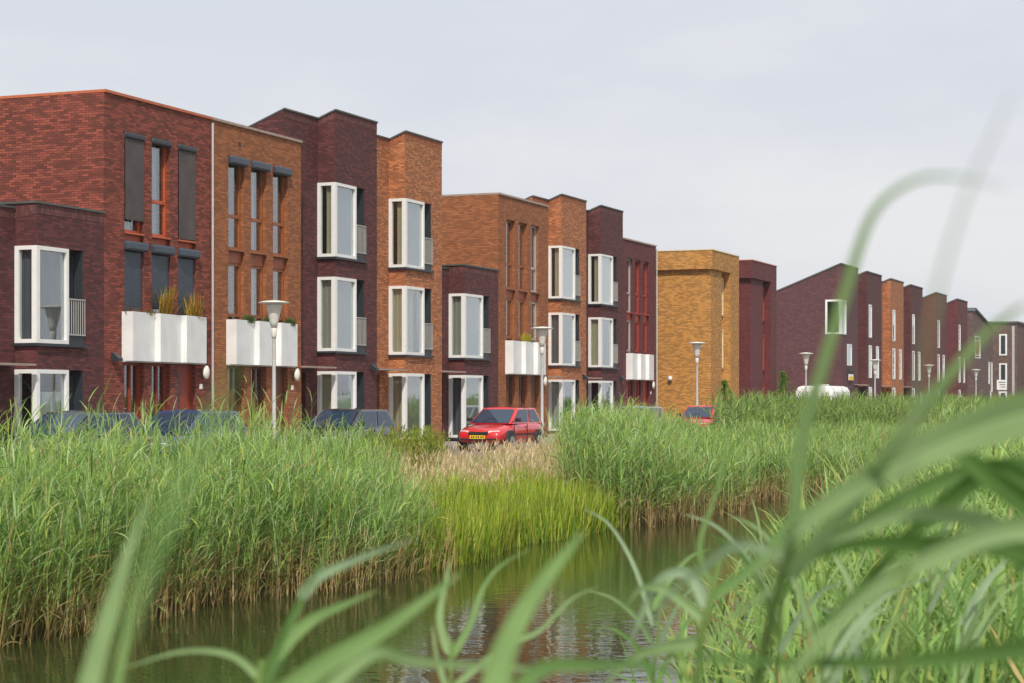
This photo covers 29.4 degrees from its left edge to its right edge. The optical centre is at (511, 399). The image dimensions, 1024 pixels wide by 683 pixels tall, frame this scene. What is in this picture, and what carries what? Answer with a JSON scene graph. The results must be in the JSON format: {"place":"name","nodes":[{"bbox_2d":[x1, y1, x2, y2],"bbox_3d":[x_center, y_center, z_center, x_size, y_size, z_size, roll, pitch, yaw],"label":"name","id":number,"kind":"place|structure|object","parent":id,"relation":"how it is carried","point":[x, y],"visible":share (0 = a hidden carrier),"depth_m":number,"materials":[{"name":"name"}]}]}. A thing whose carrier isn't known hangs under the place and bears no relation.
{"place":"outdoors","nodes":[
{"label":"outdoors","id":0,"kind":"place"},
{"bbox_2d":[152,284,180,314],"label":"ornamental grass","id":1,"kind":"object","parent":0,"point":[167,306],"depth_m":51.39,"materials":[{"name":"yellow plant"}]},
{"bbox_2d":[182,291,209,319],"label":"ornamental grass","id":2,"kind":"object","parent":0,"point":[192,307],"depth_m":52.70,"materials":[{"name":"yellow plant"}]},
{"bbox_2d":[0,490,829,682],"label":"water","id":3,"kind":"structure","parent":0,"point":[249,631],"depth_m":21.13,"materials":[{"name":"green liquid"}]},
{"bbox_2d":[1,453,935,671],"bbox_3d":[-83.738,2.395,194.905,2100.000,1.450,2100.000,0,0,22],"label":"ground","id":4,"kind":"structure","parent":0,"point":[262,590],"depth_m":23.93,"materials":[{"name":"brown soil"}]},
{"bbox_2d":[0,201,105,442],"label":"brick house","id":5,"kind":"structure","parent":4,"relation":"on","point":[51,297],"depth_m":47.10,"materials":[{"name":"brown brick"}]},
{"bbox_2d":[14,369,82,437],"bbox_3d":[-11.219,0.400,47.382,0.636,2.260,1.993,0,0,22],"label":"window","id":6,"kind":"structure","parent":5,"relation":"in","point":[72,381],"depth_m":47.10,"materials":[{"name":"white paint"}]},
{"bbox_2d":[13,245,87,347],"bbox_3d":[-11.194,-2.485,47.376,0.686,2.390,2.090,0,0,22],"label":"window","id":7,"kind":"structure","parent":5,"relation":"in","point":[48,286],"depth_m":46.95,"materials":[{"name":"white paint"}]},
{"bbox_2d":[78,493,151,682],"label":"reed plant","id":8,"kind":"object","parent":4,"relation":"on","point":[92,670],"visible":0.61,"depth_m":1.62,"materials":[{"name":"green plant"}]},
{"bbox_2d":[113,351,239,682],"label":"reed plant","id":9,"kind":"object","parent":4,"relation":"on","point":[132,608],"visible":1,"depth_m":0.63,"materials":[{"name":"green plant"}]},
{"bbox_2d":[0,374,471,649],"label":"reed bed","id":10,"kind":"object","parent":4,"relation":"on","point":[75,517],"visible":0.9,"depth_m":23.29,"materials":[{"name":"green plant"}]},
{"bbox_2d":[126,538,415,682],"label":"reed plant","id":11,"kind":"object","parent":4,"relation":"on","point":[289,637],"visible":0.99,"depth_m":2.60,"materials":[{"name":"green plant"}]},
{"bbox_2d":[150,446,542,468],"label":"parking lane","id":12,"kind":"structure","parent":4,"relation":"on","point":[460,452],"depth_m":61.11,"materials":[{"name":"grey"}]},
{"bbox_2d":[0,410,148,473],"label":"parked car","id":13,"kind":"object","parent":12,"relation":"on","point":[123,414],"visible":0.09,"depth_m":41.12,"materials":[{"name":"black paint"}]},
{"bbox_2d":[142,409,247,462],"bbox_3d":[-7.704,0.930,45.511,1.840,1.430,3.935,0,0,22],"label":"parked car","id":14,"kind":"object","parent":12,"relation":"on","point":[164,416],"visible":0.05,"depth_m":45.11,"materials":[{"name":"blue paint"}]},
{"bbox_2d":[258,300,289,450],"bbox_3d":[-6.141,-0.481,50.318,0.820,4.190,0.820,0,0,22],"label":"street lamp","id":15,"kind":"object","parent":12,"relation":"on","point":[273,307],"visible":0.92,"depth_m":50.27,"materials":[{"name":"metal"}]},
{"bbox_2d":[292,408,396,450],"bbox_3d":[-4.572,0.930,52.823,1.840,1.430,3.935,0,0,22],"label":"parked car","id":16,"kind":"object","parent":12,"relation":"on","point":[378,418],"visible":0.14,"depth_m":52.52,"materials":[{"name":"black paint"}]},
{"bbox_2d":[457,407,543,450],"bbox_3d":[-0.361,0.930,63.107,1.840,1.430,3.949,0,0,22],"label":"parked car","id":17,"kind":"object","parent":12,"relation":"on","point":[509,424],"visible":0.77,"depth_m":62.34,"materials":[{"name":"red paint"}]},
{"bbox_2d":[531,326,552,437],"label":"street lamp","id":18,"kind":"object","parent":12,"relation":"on","point":[541,331],"visible":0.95,"depth_m":68.29,"materials":[{"name":"metal"}]},
{"bbox_2d":[688,342,705,404],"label":"street lamp","id":19,"kind":"object","parent":12,"relation":"on","point":[696,347],"visible":0.86,"depth_m":86.14,"materials":[{"name":"metal"}]},
{"bbox_2d":[677,405,718,428],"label":"parked car","id":20,"kind":"object","parent":12,"relation":"on","point":[695,412],"visible":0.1,"depth_m":83.01,"materials":[{"name":"red paint"}]},
{"bbox_2d":[356,423,450,476],"bbox_3d":[-2.246,1.112,38.275,1.968,1.348,7.144,0,0,22],"label":"weed patch","id":21,"kind":"object","parent":4,"relation":"on","point":[416,439],"visible":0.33,"depth_m":38.22,"materials":[{"name":"green plant"}]},
{"bbox_2d":[377,130,442,441],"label":"brick house","id":22,"kind":"structure","parent":4,"relation":"on","point":[409,277],"depth_m":66.32,"materials":[{"name":"orange brick"}]},
{"bbox_2d":[389,373,430,441],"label":"window","id":23,"kind":"structure","parent":22,"relation":"in","point":[409,393],"depth_m":66.32,"materials":[{"name":"white paint"}]},
{"bbox_2d":[388,286,434,357],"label":"window","id":24,"kind":"structure","parent":22,"relation":"in","point":[400,298],"depth_m":66.18,"materials":[{"name":"white paint"}]},
{"bbox_2d":[388,198,434,272],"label":"window","id":25,"kind":"structure","parent":22,"relation":"in","point":[414,241],"depth_m":66.45,"materials":[{"name":"white paint"}]},
{"bbox_2d":[281,572,595,682],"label":"reed plant","id":26,"kind":"object","parent":4,"relation":"on","point":[354,655],"visible":0.86,"depth_m":1.99,"materials":[{"name":"green plant"}]},
{"bbox_2d":[442,264,498,440],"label":"brick house","id":27,"kind":"structure","parent":4,"relation":"on","point":[469,341],"depth_m":70.91,"materials":[{"name":"brown brick"}]},
{"bbox_2d":[448,375,488,439],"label":"window","id":28,"kind":"structure","parent":27,"relation":"in","point":[468,394],"depth_m":70.74,"materials":[{"name":"white paint"}]},
{"bbox_2d":[448,293,491,360],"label":"window","id":29,"kind":"structure","parent":27,"relation":"in","point":[469,331],"depth_m":71.05,"materials":[{"name":"white paint"}]},
{"bbox_2d":[432,549,598,682],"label":"reed plant","id":30,"kind":"object","parent":4,"relation":"on","point":[449,648],"visible":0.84,"depth_m":3.43,"materials":[{"name":"green plant"}]},
{"bbox_2d":[393,459,640,573],"bbox_3d":[0.370,1.782,34.571,3.285,1.451,15.795,0,0,22],"label":"sedge","id":31,"kind":"object","parent":4,"relation":"on","point":[530,511],"visible":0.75,"depth_m":32.72,"materials":[{"name":"green plant"}]},
{"bbox_2d":[373,397,691,512],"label":"dry grass","id":32,"kind":"structure","parent":4,"relation":"on","point":[520,454],"depth_m":38.46,"materials":[{"name":"beige plant"}]},
{"bbox_2d":[482,530,705,682],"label":"reed plant","id":33,"kind":"object","parent":4,"relation":"on","point":[502,658],"visible":1,"depth_m":1.76,"materials":[{"name":"green plant"}]},
{"bbox_2d":[583,509,709,682],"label":"reed plant","id":34,"kind":"object","parent":4,"relation":"on","point":[647,634],"visible":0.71,"depth_m":5.20,"materials":[{"name":"green plant"}]},
{"bbox_2d":[658,249,739,420],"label":"brick house","id":35,"kind":"structure","parent":4,"relation":"on","point":[698,295],"depth_m":101.60,"materials":[{"name":"orange brick"}]},
{"bbox_2d":[605,432,808,682],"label":"reed plant","id":36,"kind":"object","parent":4,"relation":"on","point":[704,599],"visible":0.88,"depth_m":3.02,"materials":[{"name":"green plant"}]},
{"bbox_2d":[527,387,942,528],"bbox_3d":[9.276,1.120,57.936,4.916,2.890,46.380,0,0,22],"label":"reed bed","id":37,"kind":"object","parent":4,"relation":"on","point":[668,473],"visible":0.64,"depth_m":40.91,"materials":[{"name":"green plant"}]},
{"bbox_2d":[739,259,776,399],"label":"brick house","id":38,"kind":"structure","parent":4,"relation":"on","point":[757,325],"depth_m":109.81,"materials":[{"name":"brick"}]},
{"bbox_2d":[684,514,846,682],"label":"reed plant","id":39,"kind":"object","parent":4,"relation":"on","point":[782,644],"visible":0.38,"depth_m":4.58,"materials":[{"name":"green plant"}]},
{"bbox_2d":[591,401,1023,682],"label":"reeds","id":40,"kind":"object","parent":4,"relation":"on","point":[968,575],"visible":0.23,"depth_m":11.07,"materials":[{"name":"green plant"}]},
{"bbox_2d":[777,263,867,397],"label":"brick house","id":41,"kind":"structure","parent":4,"relation":"on","point":[805,308],"depth_m":130.55,"materials":[{"name":"brown brick"}]},
{"bbox_2d":[825,299,845,334],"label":"window","id":42,"kind":"structure","parent":41,"relation":"in","point":[843,326],"depth_m":129.85,"materials":[{"name":"white paint"}]},
{"bbox_2d":[796,384,849,401],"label":"caravan","id":43,"kind":"object","parent":4,"relation":"on","point":[827,387],"visible":0.19,"depth_m":110.03,"materials":[{"name":"white paint"}]},
{"bbox_2d":[624,391,1023,682],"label":"reed plant","id":44,"kind":"object","parent":4,"relation":"on","point":[994,422],"visible":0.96,"depth_m":1.59,"materials":[{"name":"green plant"}]},
{"bbox_2d":[641,174,1023,682],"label":"reed plant","id":45,"kind":"object","parent":4,"relation":"on","point":[815,545],"visible":0.95,"depth_m":1.59,"materials":[{"name":"green plant"}]},
{"bbox_2d":[732,516,934,682],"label":"reed plant","id":46,"kind":"object","parent":4,"relation":"on","point":[847,633],"visible":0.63,"depth_m":3.83,"materials":[{"name":"green plant"}]},
{"bbox_2d":[694,382,1012,434],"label":"reed bed","id":47,"kind":"object","parent":4,"relation":"on","point":[786,408],"visible":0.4,"depth_m":68.25,"materials":[{"name":"green plant"}]},
{"bbox_2d":[702,434,1023,639],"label":"reed plant","id":48,"kind":"object","parent":4,"relation":"on","point":[1002,479],"visible":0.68,"depth_m":1.98,"materials":[{"name":"green plant"}]},
{"bbox_2d":[785,517,958,682],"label":"reed plant","id":49,"kind":"object","parent":4,"relation":"on","point":[866,643],"visible":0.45,"depth_m":4.80,"materials":[{"name":"green plant"}]},
{"bbox_2d":[882,278,903,399],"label":"brick house","id":50,"kind":"structure","parent":4,"relation":"on","point":[892,335],"depth_m":146.31,"materials":[{"name":"brown brick"}]},
{"bbox_2d":[904,284,922,398],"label":"brick house","id":51,"kind":"structure","parent":4,"relation":"on","point":[913,325],"depth_m":154.06,"materials":[{"name":"brown brick"}]},
{"bbox_2d":[881,488,964,682],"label":"reed plant","id":52,"kind":"object","parent":4,"relation":"on","point":[931,605],"visible":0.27,"depth_m":6.00,"materials":[{"name":"green plant"}]},
{"bbox_2d":[892,94,1012,682],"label":"reed plant","id":53,"kind":"object","parent":4,"relation":"on","point":[899,671],"visible":1,"depth_m":0.81,"materials":[{"name":"green plant"}]},
{"bbox_2d":[935,561,1023,682],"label":"reed plant","id":54,"kind":"object","parent":4,"relation":"on","point":[968,628],"visible":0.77,"depth_m":5.52,"materials":[{"name":"green plant"}]},
{"bbox_2d":[989,321,1023,397],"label":"apartment building","id":55,"kind":"structure","parent":4,"relation":"on","point":[1008,351],"depth_m":200.51,"materials":[{"name":"grey brick"}]},
{"bbox_2d":[999,363,1006,379],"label":"window","id":56,"kind":"structure","parent":55,"relation":"in","point":[1002,366],"depth_m":200.51,"materials":[{"name":"white paint"}]},
{"bbox_2d":[999,334,1006,354],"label":"window","id":57,"kind":"structure","parent":55,"relation":"in","point":[1002,337],"depth_m":200.51,"materials":[{"name":"white paint"}]},
{"bbox_2d":[401,434,557,447],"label":"pavement","id":58,"kind":"structure","parent":0,"point":[452,443],"depth_m":68.37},
{"bbox_2d":[715,379,732,404],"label":"shrub","id":59,"kind":"object","parent":58,"relation":"on","point":[724,381],"visible":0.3,"depth_m":99.78,"materials":[{"name":"green plant"}]},
{"bbox_2d":[777,370,794,398],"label":"shrub","id":60,"kind":"object","parent":58,"relation":"on","point":[783,378],"visible":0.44,"depth_m":113.79,"materials":[{"name":"green plant"}]},
{"bbox_2d":[0,0,1023,322],"label":"sky","id":61,"kind":"structure","parent":0,"point":[767,131],"materials":[{"name":"white"}]},
{"bbox_2d":[799,352,813,396],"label":"street lamp","id":62,"kind":"object","parent":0,"point":[805,355],"visible":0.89,"depth_m":105.55,"materials":[{"name":"metal"}]},
{"bbox_2d":[869,359,880,398],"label":"street lamp","id":63,"kind":"object","parent":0,"point":[874,362],"visible":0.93,"depth_m":123.12,"materials":[{"name":"metal"}]},
{"bbox_2d":[997,380,1006,396],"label":"notice board","id":64,"kind":"object","parent":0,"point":[1001,384],"visible":0.79,"depth_m":167.57,"materials":[{"name":"white paint"}]},
{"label":"yard","id":65,"kind":"structure","parent":0,"visible":0},
{"bbox_2d":[0,89,213,423],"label":"brick house","id":66,"kind":"structure","parent":65,"relation":"on","point":[137,170],"depth_m":50.47,"materials":[{"name":"brick"}]},
{"bbox_2d":[124,362,139,419],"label":"entrance window","id":67,"kind":"structure","parent":66,"relation":"in","point":[128,365],"depth_m":50.54,"materials":[{"name":"red glass"}]},
{"bbox_2d":[124,138,143,235],"bbox_3d":[-9.878,-5.573,50.366,0.337,2.615,0.892,0,0,22],"label":"window","id":68,"kind":"structure","parent":66,"relation":"in","point":[127,230],"depth_m":50.42,"materials":[{"name":"orange paint"}]},
{"bbox_2d":[152,363,165,415],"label":"entrance window","id":69,"kind":"structure","parent":66,"relation":"in","point":[155,365],"depth_m":51.69,"materials":[{"name":"red glass"}]},
{"bbox_2d":[152,145,170,239],"bbox_3d":[-9.399,-5.573,51.564,0.334,2.615,0.892,0,0,22],"label":"window","id":70,"kind":"structure","parent":66,"relation":"in","point":[163,150],"depth_m":51.82,"materials":[{"name":"orange paint"}]},
{"bbox_2d":[178,364,191,409],"bbox_3d":[-8.934,0.220,52.778,0.070,2.400,0.892,0,0,22],"label":"door","id":71,"kind":"structure","parent":66,"relation":"in","point":[184,370],"depth_m":52.88,"materials":[{"name":"red wood"}]},
{"bbox_2d":[178,151,195,243],"bbox_3d":[-8.918,-5.573,52.771,0.335,2.615,0.892,0,0,22],"label":"window","id":72,"kind":"structure","parent":66,"relation":"in","point":[179,240],"depth_m":52.81,"materials":[{"name":"orange paint"}]},
{"bbox_2d":[211,117,302,446],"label":"brick house","id":73,"kind":"structure","parent":65,"relation":"on","point":[257,215],"depth_m":56.77,"materials":[{"name":"orange brick"}]},
{"bbox_2d":[228,263,240,319],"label":"window","id":74,"kind":"structure","parent":73,"relation":"in","point":[238,266],"depth_m":55.60,"materials":[{"name":"brown wood"}]},
{"bbox_2d":[228,365,240,415],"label":"entrance window","id":75,"kind":"structure","parent":73,"relation":"in","point":[238,368],"depth_m":55.59,"materials":[{"name":"brown wood"}]},
{"bbox_2d":[228,166,244,251],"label":"window","id":76,"kind":"structure","parent":73,"relation":"in","point":[238,169],"depth_m":55.60,"materials":[{"name":"brown wood"}]},
{"bbox_2d":[251,266,262,320],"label":"window","id":77,"kind":"structure","parent":73,"relation":"in","point":[260,269],"depth_m":56.78,"materials":[{"name":"brown wood"}]},
{"bbox_2d":[251,366,262,431],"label":"entrance window","id":78,"kind":"structure","parent":73,"relation":"in","point":[260,369],"depth_m":56.78,"materials":[{"name":"brown wood"}]},
{"bbox_2d":[251,169,266,254],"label":"window","id":79,"kind":"structure","parent":73,"relation":"in","point":[260,174],"depth_m":56.78,"materials":[{"name":"brown wood"}]},
{"bbox_2d":[273,268,283,322],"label":"window","id":80,"kind":"structure","parent":73,"relation":"in","point":[281,318],"depth_m":58.02,"materials":[{"name":"brown wood"}]},
{"bbox_2d":[276,367,283,439],"bbox_3d":[-6.956,0.220,57.652,0.132,2.400,0.892,0,0,22],"label":"door","id":81,"kind":"structure","parent":73,"relation":"in","point":[279,370],"depth_m":57.88,"materials":[{"name":"brown wood"}]},
{"bbox_2d":[273,176,287,257],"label":"window","id":82,"kind":"structure","parent":73,"relation":"in","point":[281,224],"depth_m":58.02,"materials":[{"name":"brown wood"}]},
{"bbox_2d":[249,108,378,428],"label":"brick house","id":83,"kind":"structure","parent":65,"relation":"on","point":[339,368],"depth_m":61.19,"materials":[{"name":"brown brick"}]},
{"bbox_2d":[317,371,363,414],"bbox_3d":[-5.403,0.230,61.960,0.636,2.260,2.163,0,0,22],"label":"window","id":84,"kind":"structure","parent":83,"relation":"in","point":[327,398],"depth_m":61.20,"materials":[{"name":"white paint"}]},
{"bbox_2d":[317,277,367,354],"bbox_3d":[-5.379,-2.655,61.954,0.686,2.390,2.260,0,0,22],"label":"window","id":85,"kind":"structure","parent":83,"relation":"in","point":[341,322],"depth_m":61.46,"materials":[{"name":"white paint"}]},
{"bbox_2d":[317,182,367,262],"bbox_3d":[-5.379,-5.605,61.954,0.686,2.390,2.260,0,0,22],"label":"window","id":86,"kind":"structure","parent":83,"relation":"in","point":[346,230],"depth_m":61.56,"materials":[{"name":"white glass"}]},
{"bbox_2d":[442,192,548,436],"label":"brick house","id":87,"kind":"structure","parent":65,"relation":"on","point":[506,235],"depth_m":75.06,"materials":[{"name":"orange brick"}]},
{"bbox_2d":[506,299,511,339],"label":"window","id":88,"kind":"structure","parent":87,"relation":"in","point":[509,337],"depth_m":75.04,"materials":[{"name":"brown wood"}]},
{"bbox_2d":[506,375,511,406],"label":"entrance window","id":89,"kind":"structure","parent":87,"relation":"in","point":[510,376],"depth_m":75.03,"materials":[{"name":"brown wood"}]},
{"bbox_2d":[506,220,515,290],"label":"window","id":90,"kind":"structure","parent":87,"relation":"in","point":[509,264],"depth_m":75.04,"materials":[{"name":"brown wood"}]},
{"bbox_2d":[519,300,523,339],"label":"window","id":91,"kind":"structure","parent":87,"relation":"in","point":[522,302],"depth_m":76.24,"materials":[{"name":"brown wood"}]},
{"bbox_2d":[519,375,523,406],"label":"entrance window","id":92,"kind":"structure","parent":87,"relation":"in","point":[521,377],"depth_m":76.21,"materials":[{"name":"brown wood"}]},
{"bbox_2d":[519,223,527,291],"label":"window","id":93,"kind":"structure","parent":87,"relation":"in","point":[521,266],"depth_m":76.24,"materials":[{"name":"brown wood"}]},
{"bbox_2d":[531,302,535,341],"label":"window","id":94,"kind":"structure","parent":87,"relation":"in","point":[534,303],"depth_m":77.45,"materials":[{"name":"metal"}]},
{"bbox_2d":[531,375,535,408],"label":"door","id":95,"kind":"structure","parent":87,"relation":"in","point":[533,377],"depth_m":77.26,"materials":[{"name":"brown wood"}]},
{"bbox_2d":[531,226,539,293],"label":"window","id":96,"kind":"structure","parent":87,"relation":"in","point":[533,268],"depth_m":77.45,"materials":[{"name":"glass"}]},
{"bbox_2d":[525,194,588,433],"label":"brick house","id":97,"kind":"structure","parent":65,"relation":"on","point":[567,377],"depth_m":86.79,"materials":[{"name":"brown brick"}]},
{"bbox_2d":[548,380,578,432],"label":"window","id":98,"kind":"structure","parent":97,"relation":"in","point":[556,388],"depth_m":86.12,"materials":[{"name":"white paint"}]},
{"bbox_2d":[548,313,581,367],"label":"window","id":99,"kind":"structure","parent":97,"relation":"in","point":[555,320],"depth_m":86.14,"materials":[{"name":"white paint"}]},
{"bbox_2d":[548,246,581,301],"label":"window","id":100,"kind":"structure","parent":97,"relation":"in","point":[567,278],"depth_m":86.50,"materials":[{"name":"white paint"}]},
{"bbox_2d":[586,205,624,416],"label":"brick house","id":101,"kind":"structure","parent":65,"relation":"on","point":[604,299],"depth_m":91.67,"materials":[{"name":"brown brick"}]},
{"bbox_2d":[588,381,616,415],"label":"window","id":102,"kind":"structure","parent":101,"relation":"in","point":[609,388],"depth_m":91.70,"materials":[{"name":"white paint"}]},
{"bbox_2d":[588,317,618,368],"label":"window","id":103,"kind":"structure","parent":101,"relation":"in","point":[595,327],"depth_m":91.01,"materials":[{"name":"white paint"}]},
{"bbox_2d":[588,254,618,307],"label":"window","id":104,"kind":"structure","parent":101,"relation":"in","point":[605,269],"depth_m":91.41,"materials":[{"name":"white paint"}]},
{"bbox_2d":[623,237,657,405],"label":"brick house","id":105,"kind":"structure","parent":65,"relation":"on","point":[640,318],"depth_m":96.42,"materials":[{"name":"red brick"}]},
{"bbox_2d":[627,259,632,313],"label":"window","id":106,"kind":"structure","parent":105,"relation":"in","point":[628,260],"depth_m":95.17,"materials":[{"name":"glass"}]},
{"bbox_2d":[635,260,640,314],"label":"window","id":107,"kind":"structure","parent":105,"relation":"in","point":[637,262],"depth_m":96.41,"materials":[{"name":"red paint"}]},
{"bbox_2d":[643,262,648,315],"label":"window","id":108,"kind":"structure","parent":105,"relation":"in","point":[645,264],"depth_m":97.61,"materials":[{"name":"red paint"}]},
{"bbox_2d":[858,271,881,401],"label":"brick house","id":109,"kind":"structure","parent":65,"relation":"on","point":[869,315],"depth_m":138.41,"materials":[{"name":"brown brick"}]},
{"bbox_2d":[923,292,946,399],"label":"brick house","id":110,"kind":"structure","parent":65,"relation":"on","point":[937,355],"depth_m":164.75,"materials":[{"name":"brown brick"}]},
{"bbox_2d":[947,298,967,397],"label":"brick house","id":111,"kind":"structure","parent":65,"relation":"on","point":[956,327],"depth_m":175.17,"materials":[{"name":"brown brick"}]},
{"bbox_2d":[967,308,992,399],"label":"brick house","id":112,"kind":"structure","parent":65,"relation":"on","point":[978,323],"depth_m":187.31,"materials":[{"name":"brick"}]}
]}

